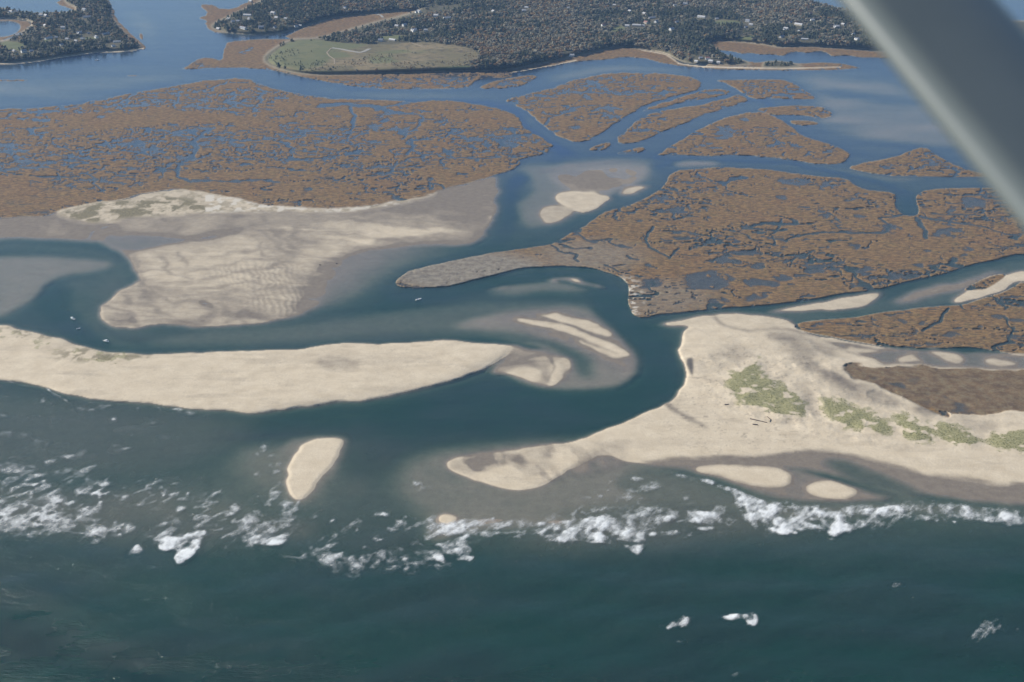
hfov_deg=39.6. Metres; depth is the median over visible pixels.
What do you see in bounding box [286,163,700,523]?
sand bar
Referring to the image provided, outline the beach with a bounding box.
[0,10,1023,524]
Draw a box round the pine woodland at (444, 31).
[0,0,876,71]
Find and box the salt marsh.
[0,0,1023,417]
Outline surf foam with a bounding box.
[0,470,1019,627]
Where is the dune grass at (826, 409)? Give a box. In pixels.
[4,333,1023,451]
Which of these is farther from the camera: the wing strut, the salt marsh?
the salt marsh
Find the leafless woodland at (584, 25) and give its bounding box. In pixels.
[0,0,864,69]
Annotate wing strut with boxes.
[838,0,1023,229]
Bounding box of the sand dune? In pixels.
[56,189,438,222]
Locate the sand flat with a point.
(239, 268)
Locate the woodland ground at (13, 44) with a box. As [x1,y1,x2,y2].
[0,0,1023,74]
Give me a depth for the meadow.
2932.67 m
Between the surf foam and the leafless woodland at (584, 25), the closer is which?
the surf foam
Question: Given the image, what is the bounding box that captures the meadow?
[268,39,478,72]
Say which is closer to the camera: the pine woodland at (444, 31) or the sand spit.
the sand spit
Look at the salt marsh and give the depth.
2128.26 m
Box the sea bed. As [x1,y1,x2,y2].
[0,0,1023,541]
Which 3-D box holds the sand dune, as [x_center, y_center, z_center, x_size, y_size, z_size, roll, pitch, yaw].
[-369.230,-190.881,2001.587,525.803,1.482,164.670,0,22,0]
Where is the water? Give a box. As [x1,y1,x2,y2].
[0,0,1023,681]
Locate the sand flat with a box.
[0,176,497,328]
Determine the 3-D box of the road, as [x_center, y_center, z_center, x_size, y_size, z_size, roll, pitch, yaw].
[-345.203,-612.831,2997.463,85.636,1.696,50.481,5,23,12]
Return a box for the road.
[333,47,369,52]
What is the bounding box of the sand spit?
[0,325,509,413]
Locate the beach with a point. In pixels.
(696, 424)

